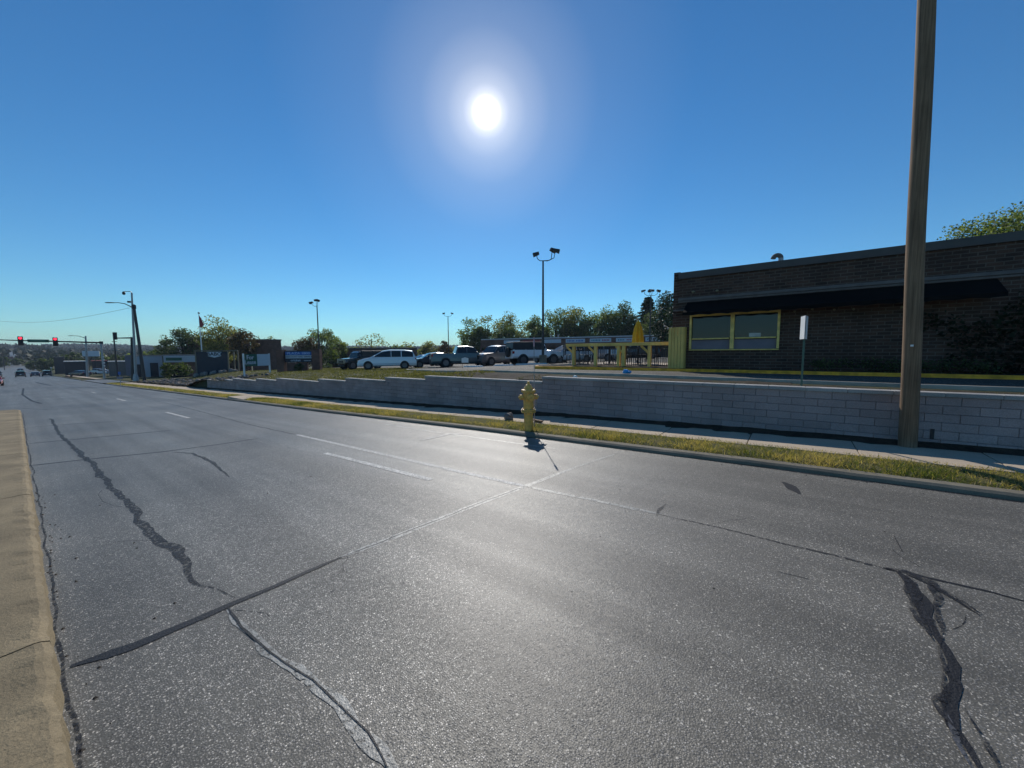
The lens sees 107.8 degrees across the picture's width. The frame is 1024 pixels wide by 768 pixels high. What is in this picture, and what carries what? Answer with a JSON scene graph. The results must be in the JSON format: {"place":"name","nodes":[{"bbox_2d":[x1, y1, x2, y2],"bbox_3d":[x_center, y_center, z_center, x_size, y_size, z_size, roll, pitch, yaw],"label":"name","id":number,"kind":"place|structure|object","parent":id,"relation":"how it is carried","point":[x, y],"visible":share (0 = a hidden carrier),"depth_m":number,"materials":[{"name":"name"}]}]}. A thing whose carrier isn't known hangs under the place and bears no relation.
{"place":"outdoors","nodes":[
{"label":"outdoors","id":0,"kind":"place"},
{"bbox_2d":[53,357,64,373],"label":"shop building","id":1,"kind":"structure","parent":0,"point":[59,365],"depth_m":150.80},
{"bbox_2d":[84,379,127,382],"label":"cross street","id":2,"kind":"structure","parent":0,"point":[104,381],"depth_m":55.78,"materials":[{"name":"asphalt"}]},
{"bbox_2d":[105,291,138,380],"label":"street lamp","id":3,"kind":"object","parent":2,"relation":"on","point":[135,376],"visible":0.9,"depth_m":51.55,"materials":[{"name":"metal"}]},
{"bbox_2d":[112,332,133,379],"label":"signal mast","id":4,"kind":"object","parent":2,"relation":"on","point":[131,347],"visible":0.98,"depth_m":55.84,"materials":[{"name":"metal"}]},
{"bbox_2d":[0,366,224,417],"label":"road","id":5,"kind":"structure","parent":0,"point":[66,394],"depth_m":25.20,"materials":[{"name":"asphalt"}]},
{"bbox_2d":[134,375,265,385],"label":"soil bank","id":6,"kind":"structure","parent":0,"point":[195,382],"depth_m":33.41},
{"bbox_2d":[0,343,471,365],"bbox_3d":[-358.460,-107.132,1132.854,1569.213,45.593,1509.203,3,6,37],"label":"hill forest","id":7,"kind":"object","parent":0,"point":[28,352],"visible":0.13,"depth_m":530.07,"materials":[{"name":"green plant"}]},
{"bbox_2d":[0,0,1023,346],"label":"sky","id":8,"kind":"structure","parent":0,"point":[396,166],"materials":[{"name":"blue"}]},
{"bbox_2d":[11,349,1023,392],"bbox_3d":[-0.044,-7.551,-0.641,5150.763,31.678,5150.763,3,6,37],"label":"ground","id":9,"kind":"structure","parent":0,"point":[199,384],"depth_m":32.80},
{"bbox_2d":[34,358,53,370],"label":"street tree","id":10,"kind":"object","parent":9,"relation":"on","point":[45,364],"visible":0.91,"depth_m":163.26,"materials":[{"name":"green plant"}]},
{"bbox_2d":[0,336,105,378],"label":"signal mast","id":11,"kind":"object","parent":9,"relation":"on","point":[20,340],"visible":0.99,"depth_m":63.20,"materials":[{"name":"metal"}]},
{"bbox_2d":[60,352,83,360],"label":"street tree","id":12,"kind":"object","parent":9,"relation":"on","point":[71,356],"visible":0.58,"depth_m":168.42,"materials":[{"name":"green plant"}]},
{"bbox_2d":[63,361,85,377],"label":"shop building","id":13,"kind":"structure","parent":9,"relation":"on","point":[71,366],"depth_m":113.24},
{"bbox_2d":[4,304,145,380],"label":"utility pole","id":14,"kind":"object","parent":9,"relation":"on","point":[133,307],"visible":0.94,"depth_m":49.65,"materials":[{"name":"wood"},{"name":"dark metal"}]},
{"bbox_2d":[107,361,125,375],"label":"shop building","id":15,"kind":"structure","parent":9,"relation":"on","point":[121,368],"depth_m":113.18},
{"bbox_2d":[136,355,162,376],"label":"garage building","id":16,"kind":"structure","parent":9,"relation":"on","point":[153,364],"depth_m":71.42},
{"bbox_2d":[152,339,178,369],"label":"maple tree","id":17,"kind":"object","parent":9,"relation":"on","point":[162,349],"visible":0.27,"depth_m":93.62,"materials":[{"name":"green plant"}]},
{"bbox_2d":[159,362,172,378],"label":"bush","id":18,"kind":"object","parent":9,"relation":"on","point":[165,366],"visible":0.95,"depth_m":51.80,"materials":[{"name":"green plant"}]},
{"bbox_2d":[158,327,198,358],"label":"maple tree","id":19,"kind":"object","parent":9,"relation":"on","point":[182,338],"visible":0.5,"depth_m":90.02,"materials":[{"name":"green plant"}]},
{"bbox_2d":[162,355,195,377],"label":"shop building","id":20,"kind":"structure","parent":9,"relation":"on","point":[177,359],"depth_m":65.08,"materials":[{"name":"paint"}]},
{"bbox_2d":[168,362,194,375],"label":"bush","id":21,"kind":"object","parent":9,"relation":"on","point":[186,368],"visible":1,"depth_m":51.95,"materials":[{"name":"green plant"}]},
{"bbox_2d":[143,373,269,385],"bbox_3d":[-33.340,-0.562,38.739,32.073,1.899,3.758,3,6,37],"label":"rubble","id":22,"kind":"object","parent":9,"relation":"on","point":[175,381],"visible":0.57,"depth_m":35.55,"materials":[{"name":"stone"}]},
{"bbox_2d":[193,315,239,362],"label":"elm tree","id":23,"kind":"object","parent":9,"relation":"on","point":[217,343],"visible":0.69,"depth_m":82.16,"materials":[{"name":"green plant"}]},
{"bbox_2d":[194,350,239,374],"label":"shield sign","id":24,"kind":"object","parent":9,"relation":"on","point":[208,361],"visible":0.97,"depth_m":50.56,"materials":[{"name":"metal"}]},
{"bbox_2d":[186,338,251,370],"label":"office building","id":25,"kind":"structure","parent":9,"relation":"on","point":[248,368],"depth_m":97.65,"materials":[{"name":"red brick"}]},
{"bbox_2d":[224,328,260,370],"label":"oak tree","id":26,"kind":"object","parent":9,"relation":"on","point":[237,341],"visible":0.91,"depth_m":76.43,"materials":[{"name":"green plant"}]},
{"bbox_2d":[242,353,270,375],"bbox_3d":[-22.262,-1.651,32.657,0.173,2.016,2.577,1,5,14],"label":"lease sign","id":27,"kind":"object","parent":9,"relation":"on","point":[257,360],"visible":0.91,"depth_m":32.48,"materials":[{"name":"metal"}]},
{"bbox_2d":[252,339,281,370],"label":"office building","id":28,"kind":"structure","parent":9,"relation":"on","point":[270,346],"depth_m":81.41,"materials":[{"name":"red brick"}]},
{"bbox_2d":[276,349,322,371],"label":"plaza sign","id":29,"kind":"object","parent":9,"relation":"on","point":[284,357],"visible":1,"depth_m":40.99,"materials":[{"name":"red brick"}]},
{"bbox_2d":[291,336,324,366],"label":"oak tree","id":30,"kind":"object","parent":9,"relation":"on","point":[304,344],"visible":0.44,"depth_m":88.36,"materials":[{"name":"green plant"}]},
{"bbox_2d":[306,328,341,366],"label":"elm tree","id":31,"kind":"object","parent":9,"relation":"on","point":[332,353],"visible":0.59,"depth_m":95.22,"materials":[{"name":"green plant"}]},
{"bbox_2d":[166,367,494,381],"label":"lawn grass","id":32,"kind":"structure","parent":9,"relation":"on","point":[381,372],"depth_m":23.70,"materials":[{"name":"plant"}]},
{"bbox_2d":[326,336,348,367],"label":"tree","id":33,"kind":"object","parent":9,"relation":"on","point":[343,350],"visible":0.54,"depth_m":103.56,"materials":[{"name":"green plant"}]},
{"bbox_2d":[337,351,380,369],"bbox_3d":[-16.118,-2.560,39.915,2.220,1.979,4.570,3,6,38],"label":"jeep","id":34,"kind":"object","parent":9,"relation":"on","point":[350,362],"visible":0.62,"depth_m":38.85,"materials":[{"name":"black paint"}]},
{"bbox_2d":[352,333,389,347],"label":"elm tree","id":35,"kind":"object","parent":9,"relation":"on","point":[360,344],"visible":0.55,"depth_m":126.39,"materials":[{"name":"green plant"}]},
{"bbox_2d":[328,348,416,367],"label":"shop building","id":36,"kind":"structure","parent":9,"relation":"on","point":[351,350],"depth_m":108.41,"materials":[{"name":"red brick"}]},
{"bbox_2d":[418,341,437,354],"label":"tree","id":37,"kind":"object","parent":9,"relation":"on","point":[427,345],"visible":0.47,"depth_m":138.21,"materials":[{"name":"green plant"}]},
{"bbox_2d":[455,317,486,349],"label":"oak tree","id":38,"kind":"object","parent":9,"relation":"on","point":[473,333],"visible":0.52,"depth_m":109.59,"materials":[{"name":"green plant"}]},
{"bbox_2d":[468,327,496,352],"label":"oak tree","id":39,"kind":"object","parent":9,"relation":"on","point":[484,334],"visible":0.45,"depth_m":108.11,"materials":[{"name":"green plant"}]},
{"bbox_2d":[477,315,500,338],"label":"oak tree","id":40,"kind":"object","parent":9,"relation":"on","point":[486,319],"visible":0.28,"depth_m":115.78,"materials":[{"name":"green plant"}]},
{"bbox_2d":[493,324,523,338],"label":"oak tree","id":41,"kind":"object","parent":9,"relation":"on","point":[505,332],"visible":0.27,"depth_m":109.90,"materials":[{"name":"green plant"}]},
{"bbox_2d":[489,310,531,338],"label":"oak tree","id":42,"kind":"object","parent":9,"relation":"on","point":[502,326],"visible":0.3,"depth_m":118.49,"materials":[{"name":"green plant"}]},
{"bbox_2d":[522,314,551,337],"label":"oak tree","id":43,"kind":"object","parent":9,"relation":"on","point":[533,323],"visible":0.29,"depth_m":120.03,"materials":[{"name":"green plant"}]},
{"bbox_2d":[529,324,553,337],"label":"oak tree","id":44,"kind":"object","parent":9,"relation":"on","point":[537,333],"visible":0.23,"depth_m":113.40,"materials":[{"name":"green plant"}]},
{"bbox_2d":[552,324,585,336],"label":"oak tree","id":45,"kind":"object","parent":9,"relation":"on","point":[561,333],"visible":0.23,"depth_m":109.19,"materials":[{"name":"green plant"}]},
{"bbox_2d":[480,334,664,360],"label":"shop row","id":46,"kind":"object","parent":9,"relation":"on","point":[550,341],"visible":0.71,"depth_m":87.40,"materials":[{"name":"grey brick"}]},
{"bbox_2d":[576,311,600,336],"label":"oak tree","id":47,"kind":"object","parent":9,"relation":"on","point":[589,322],"visible":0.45,"depth_m":108.13,"materials":[{"name":"green plant"}]},
{"bbox_2d":[579,321,618,336],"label":"oak tree","id":48,"kind":"object","parent":9,"relation":"on","point":[597,329],"visible":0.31,"depth_m":101.96,"materials":[{"name":"green plant"}]},
{"bbox_2d":[593,304,628,335],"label":"oak tree","id":49,"kind":"object","parent":9,"relation":"on","point":[603,318],"visible":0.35,"depth_m":101.95,"materials":[{"name":"green plant"}]},
{"bbox_2d":[207,375,1023,449],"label":"retaining wall","id":50,"kind":"structure","parent":9,"relation":"on","point":[984,419],"depth_m":8.25,"materials":[{"name":"grey concrete"}]},
{"bbox_2d":[607,301,638,335],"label":"oak tree","id":51,"kind":"object","parent":9,"relation":"on","point":[623,315],"visible":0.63,"depth_m":97.62,"materials":[{"name":"green plant"}]},
{"bbox_2d":[633,296,655,334],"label":"pine tree","id":52,"kind":"object","parent":9,"relation":"on","point":[646,306],"visible":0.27,"depth_m":90.39,"materials":[{"name":"green plant"}]},
{"bbox_2d":[641,311,665,334],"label":"oak tree","id":53,"kind":"object","parent":9,"relation":"on","point":[645,327],"visible":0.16,"depth_m":82.99,"materials":[{"name":"green plant"}]},
{"bbox_2d":[647,290,673,356],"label":"pine tree","id":54,"kind":"object","parent":9,"relation":"on","point":[667,301],"visible":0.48,"depth_m":64.88,"materials":[{"name":"green plant"}]},
{"bbox_2d":[661,303,672,351],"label":"pine tree","id":55,"kind":"object","parent":9,"relation":"on","point":[669,312],"visible":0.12,"depth_m":59.34,"materials":[{"name":"green plant"}]},
{"bbox_2d":[357,357,1023,386],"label":"parking lot","id":56,"kind":"structure","parent":9,"relation":"on","point":[971,382],"depth_m":10.97,"materials":[{"name":"asphalt"}]},
{"bbox_2d":[357,350,416,369],"bbox_3d":[-11.491,-2.262,34.425,5.170,1.821,2.270,-2,5,-18],"label":"minivan","id":57,"kind":"object","parent":56,"relation":"on","point":[402,359],"visible":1,"depth_m":33.66,"materials":[{"name":"white paint"}]},
{"bbox_2d":[413,352,452,367],"bbox_3d":[-7.826,-2.387,36.924,4.870,1.518,2.160,-3,5,-25],"label":"sedan","id":58,"kind":"object","parent":56,"relation":"on","point":[422,360],"visible":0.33,"depth_m":35.75,"materials":[{"name":"blue paint"}]},
{"bbox_2d":[429,346,487,367],"bbox_3d":[-4.630,-2.529,34.409,5.770,1.978,2.320,-2,5,-18],"label":"pickup truck","id":59,"kind":"object","parent":56,"relation":"on","point":[457,355],"visible":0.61,"depth_m":33.40,"materials":[{"name":"metal"}]},
{"bbox_2d":[475,345,509,365],"bbox_3d":[-1.140,-2.736,35.893,5.770,1.978,2.320,-5,7,-42],"label":"pickup truck","id":60,"kind":"object","parent":56,"relation":"on","point":[491,355],"visible":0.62,"depth_m":34.48,"materials":[{"name":"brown metal"}]},
{"bbox_2d":[505,342,557,364],"bbox_3d":[1.748,-2.639,32.352,4.800,1.979,2.220,-2,5,-22],"label":"jeep","id":61,"kind":"object","parent":56,"relation":"on","point":[519,352],"visible":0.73,"depth_m":31.28,"materials":[{"name":"white paint"}]},
{"bbox_2d":[533,247,559,362],"bbox_3d":[2.717,-6.080,29.703,2.162,9.260,0.880,0,5,7],"label":"car park lamp","id":62,"kind":"object","parent":56,"relation":"on","point":[542,358],"visible":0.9,"depth_m":29.48,"materials":[{"name":"brown metal"}]},
{"bbox_2d":[541,308,571,336],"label":"oak tree","id":63,"kind":"object","parent":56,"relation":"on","point":[556,320],"visible":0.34,"depth_m":115.06,"materials":[{"name":"green plant"}]},
{"bbox_2d":[554,346,592,362],"bbox_3d":[5.513,-2.955,36.381,5.170,1.821,2.270,-3,5,-25],"label":"minivan","id":64,"kind":"object","parent":56,"relation":"on","point":[564,357],"visible":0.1,"depth_m":35.65,"materials":[{"name":"white paint"}]},
{"bbox_2d":[556,306,590,336],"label":"oak tree","id":65,"kind":"object","parent":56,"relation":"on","point":[573,318],"visible":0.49,"depth_m":111.52,"materials":[{"name":"green plant"}]},
{"bbox_2d":[626,345,660,358],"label":"parked car","id":66,"kind":"object","parent":56,"relation":"on","point":[653,352],"visible":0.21,"depth_m":42.80,"materials":[{"name":"black paint"}]},
{"bbox_2d":[406,367,1023,391],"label":"kerb","id":67,"kind":"structure","parent":56,"relation":"on","point":[967,387],"depth_m":8.75,"materials":[{"name":"paint"}]},
{"bbox_2d":[420,372,1023,394],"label":"soil strip","id":68,"kind":"object","parent":9,"relation":"on","point":[496,375],"visible":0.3,"depth_m":10.18,"materials":[{"name":"soil"}]},
{"bbox_2d":[800,315,807,385],"bbox_3d":[5.883,-0.632,7.557,0.120,1.466,0.346,3,6,37],"label":"parking sign","id":69,"kind":"object","parent":68,"relation":"on","point":[803,327],"visible":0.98,"depth_m":7.53,"materials":[{"name":"metal"}]},
{"bbox_2d":[535,366,1023,379],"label":"kerb","id":70,"kind":"structure","parent":9,"relation":"on","point":[1009,377],"depth_m":11.52,"materials":[{"name":"yellow paint"}]},
{"bbox_2d":[539,362,1022,374],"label":"apron","id":71,"kind":"object","parent":9,"relation":"on","point":[665,366],"visible":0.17,"depth_m":12.87,"materials":[{"name":"concrete"}]},
{"bbox_2d":[551,362,667,366],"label":"patio floor","id":72,"kind":"structure","parent":71,"relation":"on","point":[611,365],"depth_m":18.30,"materials":[{"name":"concrete"}]},
{"bbox_2d":[632,319,643,362],"bbox_3d":[6.501,-2.195,19.287,0.609,2.298,0.609,1,5,14],"label":"patio umbrella","id":73,"kind":"object","parent":72,"relation":"on","point":[638,336],"visible":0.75,"depth_m":19.09,"materials":[{"name":"fabric"}]},
{"bbox_2d":[552,342,667,366],"bbox_3d":[5.350,-1.469,18.439,5.748,1.008,4.730,3,6,37],"label":"patio fence","id":74,"kind":"object","parent":71,"relation":"on","point":[572,357],"visible":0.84,"depth_m":16.71,"materials":[{"name":"yellow paint"}]},
{"bbox_2d":[668,327,686,367],"bbox_3d":[6.369,-1.385,14.328,0.575,1.539,0.600,3,6,37],"label":"board screen","id":75,"kind":"object","parent":71,"relation":"on","point":[676,356],"visible":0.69,"depth_m":14.08,"materials":[{"name":"yellow paint"}]},
{"bbox_2d":[807,357,901,372],"bbox_3d":[10.224,-0.564,11.104,2.288,0.512,0.544,3,6,37],"label":"shrub","id":76,"kind":"object","parent":71,"relation":"on","point":[818,362],"visible":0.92,"depth_m":11.14,"materials":[{"name":"green plant"}]},
{"bbox_2d":[878,357,1006,373],"bbox_3d":[11.486,-0.478,10.131,2.393,0.508,0.542,3,6,37],"label":"shrub","id":77,"kind":"object","parent":71,"relation":"on","point":[983,365],"visible":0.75,"depth_m":9.89,"materials":[{"name":"green plant"}]},
{"bbox_2d":[672,230,1023,373],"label":"restaurant building","id":78,"kind":"structure","parent":9,"relation":"on","point":[850,305],"depth_m":11.33,"materials":[{"name":"brown brick"}]},
{"bbox_2d":[689,310,780,349],"bbox_3d":[7.809,-1.866,13.256,2.765,1.322,0.160,3,6,37],"label":"window","id":79,"kind":"structure","parent":78,"relation":"in","point":[741,326],"depth_m":13.18,"materials":[{"name":"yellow glass"}]},
{"bbox_2d":[923,291,1023,374],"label":"wall ivy","id":80,"kind":"object","parent":78,"relation":"attached to","point":[995,322],"depth_m":9.66,"materials":[{"name":"green plant"}]},
{"bbox_2d":[937,201,1023,239],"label":"maple tree","id":81,"kind":"object","parent":9,"relation":"on","point":[1010,224],"visible":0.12,"depth_m":26.34,"materials":[{"name":"green plant"}]},
{"bbox_2d":[22,400,1023,767],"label":"road","id":82,"kind":"structure","parent":0,"point":[530,626],"depth_m":2.70,"materials":[{"name":"asphalt"}]},
{"bbox_2d":[0,410,74,767],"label":"median","id":83,"kind":"object","parent":82,"relation":"on","point":[34,732],"visible":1,"depth_m":2.30,"materials":[{"name":"beige concrete"}]},
{"bbox_2d":[22,413,82,767],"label":"road edge dirt","id":84,"kind":"structure","parent":82,"relation":"on","point":[76,728],"depth_m":2.29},
{"bbox_2d":[51,419,234,597],"bbox_3d":[-9.905,1.476,8.490,19.266,0.575,0.210,3,6,36],"label":"road tar line","id":85,"kind":"object","parent":82,"relation":"on","point":[176,554],"visible":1,"depth_m":4.20,"materials":[{"name":"asphalt"}]},
{"bbox_2d":[70,557,339,666],"bbox_3d":[-2.054,1.625,2.772,0.119,0.005,1.597,4,7,42],"label":"road tar line","id":86,"kind":"object","parent":82,"relation":"on","point":[125,648],"visible":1,"depth_m":2.51,"materials":[{"name":"asphalt"}]},
{"bbox_2d":[228,607,386,765],"bbox_3d":[-1.304,1.642,2.182,1.888,0.049,0.062,3,6,35],"label":"road tar line","id":87,"kind":"object","parent":82,"relation":"on","point":[234,616],"visible":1,"depth_m":2.11,"materials":[{"name":"asphalt"}]},
{"bbox_2d":[226,610,398,767],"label":"road tar line","id":88,"kind":"object","parent":82,"relation":"on","point":[360,732],"visible":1,"depth_m":1.94,"materials":[{"name":"asphalt"}]},
{"bbox_2d":[324,453,431,479],"bbox_3d":[-2.431,1.385,6.420,3.068,0.086,0.104,3,6,36],"label":"lane line","id":89,"kind":"object","parent":82,"relation":"on","point":[379,466],"visible":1,"depth_m":6.27,"materials":[{"name":"paint"}]},
{"bbox_2d":[297,434,523,485],"bbox_3d":[-2.659,1.342,7.282,7.132,0.212,0.122,3,6,37],"label":"lane marking","id":90,"kind":"object","parent":82,"relation":"on","point":[454,470],"visible":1,"depth_m":6.38,"materials":[{"name":"paint"}]},
{"bbox_2d":[341,453,616,556],"bbox_3d":[0.152,1.407,5.079,4.807,0.020,0.125,-5,7,-44],"label":"road tar line","id":91,"kind":"object","parent":82,"relation":"on","point":[442,518],"visible":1,"depth_m":4.34,"materials":[{"name":"asphalt"}]},
{"bbox_2d":[34,420,992,751],"bbox_3d":[-2.160,1.440,6.000,17.002,0.481,6.696,3,6,37],"label":"grit","id":92,"kind":"object","parent":82,"relation":"on","point":[174,602],"visible":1,"depth_m":2.98,"materials":[{"name":"gravel"}]},
{"bbox_2d":[106,383,1023,501],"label":"kerb","id":93,"kind":"structure","parent":82,"relation":"on","point":[993,492],"depth_m":5.97,"materials":[{"name":"concrete"}]},
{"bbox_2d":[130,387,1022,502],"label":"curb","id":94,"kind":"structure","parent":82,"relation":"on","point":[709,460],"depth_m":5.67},
{"bbox_2d":[528,486,659,513],"bbox_3d":[0.915,1.418,4.619,1.780,0.047,0.077,3,6,35],"label":"road seam","id":95,"kind":"object","parent":82,"relation":"on","point":[627,507],"visible":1,"depth_m":4.55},
{"bbox_2d":[664,515,900,571],"bbox_3d":[2.358,1.457,3.528,1.839,0.043,0.048,4,6,39],"label":"road seam","id":96,"kind":"object","parent":82,"relation":"on","point":[794,546],"visible":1,"depth_m":3.32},
{"bbox_2d":[903,575,932,638],"bbox_3d":[2.791,1.509,2.579,0.091,0.002,0.833,4,6,40],"label":"road tar line","id":97,"kind":"object","parent":82,"relation":"on","point":[910,589],"visible":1,"depth_m":2.61,"materials":[{"name":"asphalt"}]},
{"bbox_2d":[916,594,939,634],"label":"road tar line","id":98,"kind":"object","parent":82,"relation":"on","point":[925,612],"visible":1,"depth_m":2.44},
{"bbox_2d":[927,582,944,632],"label":"road tar line","id":99,"kind":"object","parent":82,"relation":"on","point":[936,604],"visible":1,"depth_m":2.54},
{"bbox_2d":[896,571,982,767],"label":"road tar line","id":100,"kind":"object","parent":82,"relation":"on","point":[953,687],"visible":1,"depth_m":1.95,"materials":[{"name":"asphalt"}]},
{"bbox_2d":[931,690,957,729],"bbox_3d":[2.118,1.577,1.836,0.076,0.002,0.277,4,7,44],"label":"road tar line","id":101,"kind":"object","parent":82,"relation":"on","point":[944,714],"visible":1,"depth_m":1.83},
{"bbox_2d":[948,715,973,767],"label":"road tar line","id":102,"kind":"object","parent":82,"relation":"on","point":[957,740],"visible":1,"depth_m":1.67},
{"bbox_2d":[901,569,1023,600],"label":"road tar line","id":103,"kind":"object","parent":82,"relation":"on","point":[966,586],"visible":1,"depth_m":2.75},
{"bbox_2d":[964,707,999,764],"bbox_3d":[2.112,1.590,1.675,0.024,0.001,0.348,3,6,33],"label":"road tar line","id":104,"kind":"object","parent":82,"relation":"on","point":[987,743],"visible":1,"depth_m":1.63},
{"bbox_2d":[108,383,1023,490],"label":"grass verge","id":105,"kind":"object","parent":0,"point":[769,457],"depth_m":6.25,"materials":[{"name":"plant"}]},
{"bbox_2d":[518,381,538,431],"bbox_3d":[0.393,0.557,8.608,0.382,1.243,0.404,3,6,37],"label":"fire hydrant","id":106,"kind":"object","parent":105,"relation":"on","point":[528,397],"visible":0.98,"depth_m":8.54,"materials":[{"name":"metal"}]},
{"bbox_2d":[125,382,1023,472],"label":"pavement","id":107,"kind":"structure","parent":0,"point":[965,458],"depth_m":7.19,"materials":[{"name":"concrete"}]},
{"bbox_2d":[897,0,936,447],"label":"utility pole","id":108,"kind":"object","parent":107,"relation":"on","point":[912,341],"visible":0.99,"depth_m":6.03,"materials":[{"name":"brown wood"}]},
{"bbox_2d":[125,382,1023,455],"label":"soil strip","id":109,"kind":"object","parent":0,"point":[921,444],"visible":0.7,"depth_m":8.07,"materials":[{"name":"soil"}]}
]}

